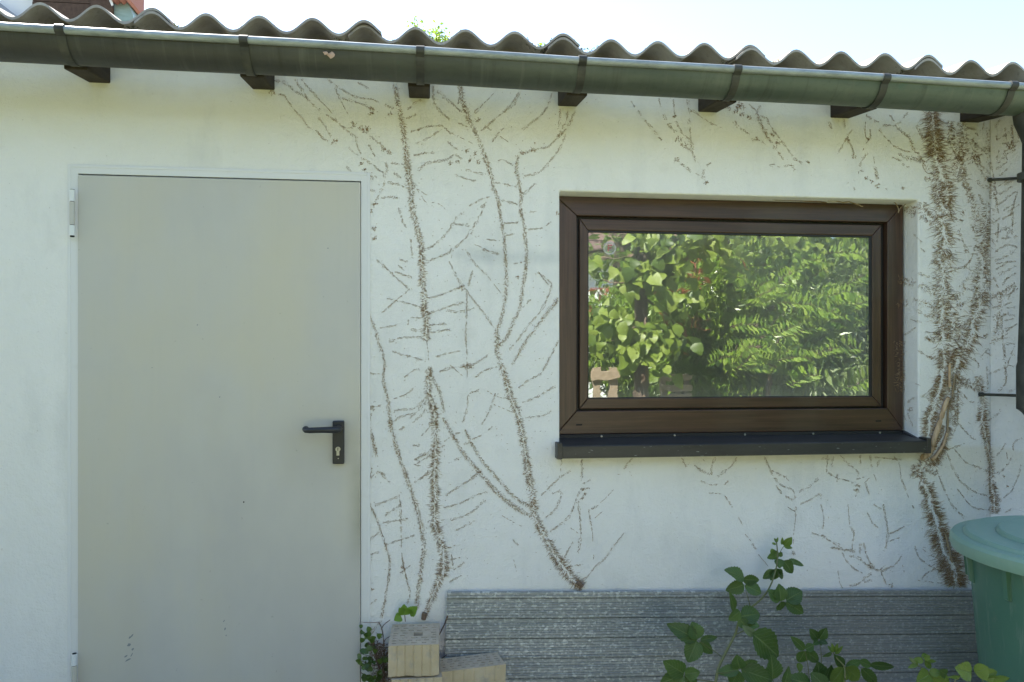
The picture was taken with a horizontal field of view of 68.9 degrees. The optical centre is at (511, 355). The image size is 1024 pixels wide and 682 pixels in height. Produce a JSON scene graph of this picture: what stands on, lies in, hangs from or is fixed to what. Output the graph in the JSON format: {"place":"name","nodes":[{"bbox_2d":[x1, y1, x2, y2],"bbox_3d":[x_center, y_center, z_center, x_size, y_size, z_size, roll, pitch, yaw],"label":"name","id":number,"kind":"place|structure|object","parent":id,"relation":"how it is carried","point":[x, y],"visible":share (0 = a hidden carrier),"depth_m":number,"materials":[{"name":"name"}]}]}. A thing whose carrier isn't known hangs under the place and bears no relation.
{"place":"outdoors","nodes":[
{"label":"outdoors","id":0,"kind":"place"},
{"bbox_2d":[0,0,143,20],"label":"house","id":1,"kind":"structure","parent":0,"point":[124,10],"depth_m":6.77,"materials":[{"name":"white"}]},
{"bbox_2d":[144,0,1023,69],"label":"sky","id":2,"kind":"structure","parent":0,"point":[990,33],"materials":[{"name":"white"}]},
{"label":"ground","id":3,"kind":"structure","parent":0,"visible":0},
{"bbox_2d":[403,16,544,45],"bbox_3d":[-0.793,-1.399,9.260,2.246,5.455,1.708,0,0,-38],"label":"tree","id":4,"kind":"object","parent":3,"relation":"on","point":[438,34],"visible":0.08,"depth_m":9.12,"materials":[{"name":"green plant"}]},
{"bbox_2d":[0,2,1023,681],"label":"garage","id":5,"kind":"structure","parent":3,"relation":"on","point":[200,284],"depth_m":2.77,"materials":[{"name":"white paint"}]},
{"bbox_2d":[69,175,360,681],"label":"door","id":6,"kind":"structure","parent":5,"relation":"in","point":[219,320],"depth_m":2.69,"materials":[{"name":"grey paint"}]},
{"bbox_2d":[269,79,387,240],"bbox_3d":[-0.671,-0.718,2.739,0.432,0.590,0.003,0,0,-7],"label":"creeper trace","id":7,"kind":"object","parent":5,"relation":"attached to","point":[343,129],"visible":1,"depth_m":2.75,"materials":[{"name":"brown plant"}]},
{"bbox_2d":[323,51,334,58],"bbox_3d":[-0.592,-0.971,2.412,0.039,0.025,0.007,0,0,-7],"label":"dry leaf","id":8,"kind":"object","parent":5,"relation":"attached to","point":[330,55],"visible":1,"depth_m":2.41,"materials":[{"name":"beige plant"}]},
{"bbox_2d":[370,503,390,633],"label":"creeper trace","id":9,"kind":"object","parent":5,"relation":"attached to","point":[388,574],"visible":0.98,"depth_m":2.76,"materials":[{"name":"brown plant"}]},
{"bbox_2d":[370,318,426,607],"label":"creeper trace","id":10,"kind":"object","parent":5,"relation":"attached to","point":[372,406],"visible":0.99,"depth_m":2.77,"materials":[{"name":"brown plant"}]},
{"bbox_2d":[355,615,447,681],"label":"ivy plant","id":11,"kind":"object","parent":5,"relation":"attached to","point":[379,676],"visible":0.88,"depth_m":2.69,"materials":[{"name":"green plant"}]},
{"bbox_2d":[398,495,410,603],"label":"creeper trace","id":12,"kind":"object","parent":5,"relation":"attached to","point":[402,557],"visible":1,"depth_m":2.77,"materials":[{"name":"brown plant"}]},
{"bbox_2d":[421,612,426,619],"bbox_3d":[-0.326,0.967,2.769,0.022,0.027,0.019,0,0,-7],"label":"creeper stump","id":13,"kind":"object","parent":5,"relation":"attached to","point":[424,615],"visible":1,"depth_m":2.76,"materials":[{"name":"brown plant"}]},
{"bbox_2d":[377,85,486,615],"bbox_3d":[-0.294,-0.013,2.782,0.420,1.983,0.005,0,0,-7],"label":"creeper trace","id":14,"kind":"object","parent":5,"relation":"attached to","point":[438,442],"visible":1,"depth_m":2.78,"materials":[{"name":"brown plant"}]},
{"bbox_2d":[417,86,519,328],"bbox_3d":[-0.164,-0.557,2.797,0.391,0.915,0.005,0,0,-7],"label":"creeper trace","id":15,"kind":"object","parent":5,"relation":"attached to","point":[469,160],"visible":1,"depth_m":2.81,"materials":[{"name":"brown plant"}]},
{"bbox_2d":[430,369,531,566],"bbox_3d":[-0.119,0.423,2.802,0.392,0.766,0.005,0,0,-7],"label":"creeper trace","id":16,"kind":"object","parent":5,"relation":"attached to","point":[478,469],"visible":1,"depth_m":2.80,"materials":[{"name":"brown plant"}]},
{"bbox_2d":[449,252,586,590],"bbox_3d":[0.026,0.261,2.819,0.529,1.300,0.005,0,0,-7],"label":"creeper trace","id":17,"kind":"object","parent":5,"relation":"attached to","point":[530,507],"visible":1,"depth_m":2.83,"materials":[{"name":"brown plant"}]},
{"bbox_2d":[498,93,572,345],"bbox_3d":[0.096,-0.514,2.827,0.300,0.963,0.005,0,0,-7],"label":"creeper trace","id":18,"kind":"object","parent":5,"relation":"attached to","point":[523,282],"visible":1,"depth_m":2.82,"materials":[{"name":"brown plant"}]},
{"bbox_2d":[122,19,953,73],"bbox_3d":[0.189,-1.124,2.737,3.061,0.096,0.114,0,0,-7],"label":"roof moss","id":19,"kind":"object","parent":5,"relation":"on","point":[582,49],"visible":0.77,"depth_m":2.68,"materials":[{"name":"green plant"}]},
{"bbox_2d":[576,580,583,587],"bbox_3d":[0.258,0.869,2.836,0.031,0.030,0.019,0,0,-7],"label":"creeper stump","id":20,"kind":"object","parent":5,"relation":"attached to","point":[579,583],"visible":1,"depth_m":2.83,"materials":[{"name":"brown plant"}]},
{"bbox_2d":[559,458,632,578],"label":"creeper trace","id":21,"kind":"object","parent":5,"relation":"attached to","point":[590,517],"visible":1,"depth_m":2.85,"materials":[{"name":"brown plant"}]},
{"bbox_2d":[631,99,712,184],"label":"creeper trace","id":22,"kind":"object","parent":5,"relation":"attached to","point":[680,139],"visible":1,"depth_m":2.89,"materials":[{"name":"brown plant"}]},
{"bbox_2d":[370,91,989,579],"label":"rootlet crumbs","id":23,"kind":"object","parent":5,"relation":"attached to","point":[534,351],"visible":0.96,"depth_m":2.82,"materials":[{"name":"brown plant"}]},
{"bbox_2d":[681,457,767,565],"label":"creeper trace","id":24,"kind":"object","parent":5,"relation":"attached to","point":[725,496],"visible":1,"depth_m":2.91,"materials":[{"name":"brown plant"}]},
{"bbox_2d":[559,196,904,437],"bbox_3d":[0.895,-0.149,3.040,1.463,0.950,0.077,0,0,-7],"label":"window","id":25,"kind":"structure","parent":5,"relation":"in","point":[880,411],"depth_m":3.01,"materials":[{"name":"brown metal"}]},
{"bbox_2d":[729,102,809,170],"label":"creeper trace","id":26,"kind":"object","parent":5,"relation":"attached to","point":[763,128],"visible":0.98,"depth_m":2.93,"materials":[{"name":"brown plant"}]},
{"bbox_2d":[766,460,823,554],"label":"creeper trace","id":27,"kind":"object","parent":5,"relation":"attached to","point":[794,497],"visible":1,"depth_m":2.95,"materials":[{"name":"brown plant"}]},
{"bbox_2d":[776,200,826,202],"bbox_3d":[1.047,-0.629,3.000,0.461,0.024,0.008,0,0,-7],"label":"dry twig","id":28,"kind":"object","parent":5,"relation":"on","point":[802,201],"visible":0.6,"depth_m":3.02,"materials":[{"name":"brown plant"}]},
{"bbox_2d":[835,201,862,206],"bbox_3d":[1.351,-0.615,3.026,0.152,0.024,0.006,0,0,-7],"label":"dry twig","id":29,"kind":"object","parent":5,"relation":"on","point":[849,202],"visible":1,"depth_m":3.03,"materials":[{"name":"brown plant"}]},
{"bbox_2d":[815,504,903,587],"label":"creeper trace","id":30,"kind":"object","parent":5,"relation":"attached to","point":[865,551],"visible":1,"depth_m":2.98,"materials":[{"name":"brown plant"}]},
{"bbox_2d":[825,455,913,507],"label":"creeper trace","id":31,"kind":"object","parent":5,"relation":"attached to","point":[858,473],"visible":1,"depth_m":2.98,"materials":[{"name":"brown plant"}]},
{"bbox_2d":[828,114,931,189],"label":"creeper trace","id":32,"kind":"object","parent":5,"relation":"attached to","point":[893,146],"visible":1,"depth_m":2.99,"materials":[{"name":"brown plant"}]},
{"bbox_2d":[893,111,971,390],"bbox_3d":[1.717,-0.421,3.027,0.309,1.160,0.092,0,0,14],"label":"creeper trace","id":33,"kind":"object","parent":5,"relation":"attached to","point":[943,187],"visible":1,"depth_m":3.02,"materials":[{"name":"brown plant"}]},
{"bbox_2d":[920,363,955,561],"bbox_3d":[1.719,0.434,3.006,0.152,0.804,0.025,0,0,-7],"label":"peeled creeper","id":34,"kind":"object","parent":5,"relation":"attached to","point":[937,429],"visible":0.98,"depth_m":3.00,"materials":[{"name":"brown plant"}]},
{"bbox_2d":[908,363,989,588],"bbox_3d":[1.764,0.492,3.061,0.361,0.929,0.108,0,0,-7],"label":"creeper trace","id":35,"kind":"object","parent":5,"relation":"attached to","point":[955,557],"visible":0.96,"depth_m":3.02,"materials":[{"name":"brown plant"}]},
{"bbox_2d":[944,121,990,254],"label":"creeper trace","id":36,"kind":"object","parent":5,"relation":"attached to","point":[960,159],"visible":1,"depth_m":3.03,"materials":[{"name":"brown plant"}]},
{"bbox_2d":[952,182,1014,379],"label":"creeper trace","id":37,"kind":"object","parent":5,"relation":"attached to","point":[976,298],"visible":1,"depth_m":3.04,"materials":[{"name":"brown plant"}]},
{"bbox_2d":[961,367,1021,513],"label":"creeper trace","id":38,"kind":"object","parent":5,"relation":"attached to","point":[987,434],"visible":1,"depth_m":3.04,"materials":[{"name":"brown plant"}]},
{"bbox_2d":[990,119,1018,366],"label":"creeper trace","id":39,"kind":"object","parent":5,"relation":"attached to","point":[1004,218],"visible":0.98,"depth_m":2.95,"materials":[{"name":"brown plant"}]},
{"bbox_2d":[445,589,980,681],"bbox_3d":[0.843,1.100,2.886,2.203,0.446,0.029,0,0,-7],"label":"stack","id":40,"kind":"object","parent":3,"relation":"on","point":[578,636],"visible":0.71,"depth_m":2.86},
{"bbox_2d":[660,537,803,681],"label":"bramble","id":41,"kind":"object","parent":3,"relation":"on","point":[765,641],"visible":1,"depth_m":2.57,"materials":[{"name":"green plant"}]},
{"bbox_2d":[766,628,893,681],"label":"bramble","id":42,"kind":"object","parent":3,"relation":"on","point":[820,672],"visible":1,"depth_m":2.54,"materials":[{"name":"green plant"}]},
{"bbox_2d":[908,653,1009,681],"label":"bramble","id":43,"kind":"object","parent":3,"relation":"on","point":[981,671],"visible":1,"depth_m":1.98,"materials":[{"name":"green plant"}]},
{"bbox_2d":[949,515,1023,681],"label":"rain barrel","id":44,"kind":"object","parent":3,"relation":"on","point":[990,550],"visible":1,"depth_m":2.29,"materials":[{"name":"green plastic"}]},
{"bbox_3d":[-0.343,1.268,2.650,0.175,0.107,0.208,0,0,-7],"label":"perforated brick","id":45,"kind":"object","parent":3,"relation":"on","visible":0},
{"bbox_2d":[391,653,441,681],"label":"perforated brick","id":46,"kind":"object","parent":45,"relation":"on","point":[436,678],"visible":0.14,"depth_m":2.55,"materials":[{"name":"beige brick"}]},
{"bbox_2d":[388,623,439,676],"bbox_3d":[-0.345,1.043,2.651,0.178,0.108,0.210,0,0,-7],"label":"perforated brick","id":47,"kind":"object","parent":46,"relation":"on","point":[413,649],"visible":1,"depth_m":2.55,"materials":[{"name":"beige brick"}]},
{"bbox_2d":[394,604,416,621],"bbox_3d":[-0.388,0.942,2.728,0.085,0.074,0.033,0,0,-7],"label":"ivy seedling","id":48,"kind":"object","parent":47,"relation":"on","point":[404,609],"visible":1,"depth_m":2.72,"materials":[{"name":"green plant"}]},
{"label":"perforated brick","id":49,"kind":"object","parent":3,"relation":"on","visible":0},
{"bbox_2d":[439,652,505,681],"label":"perforated brick","id":50,"kind":"object","parent":49,"relation":"on","point":[487,667],"visible":0.97,"depth_m":2.65,"materials":[{"name":"beige brick"}]}
]}

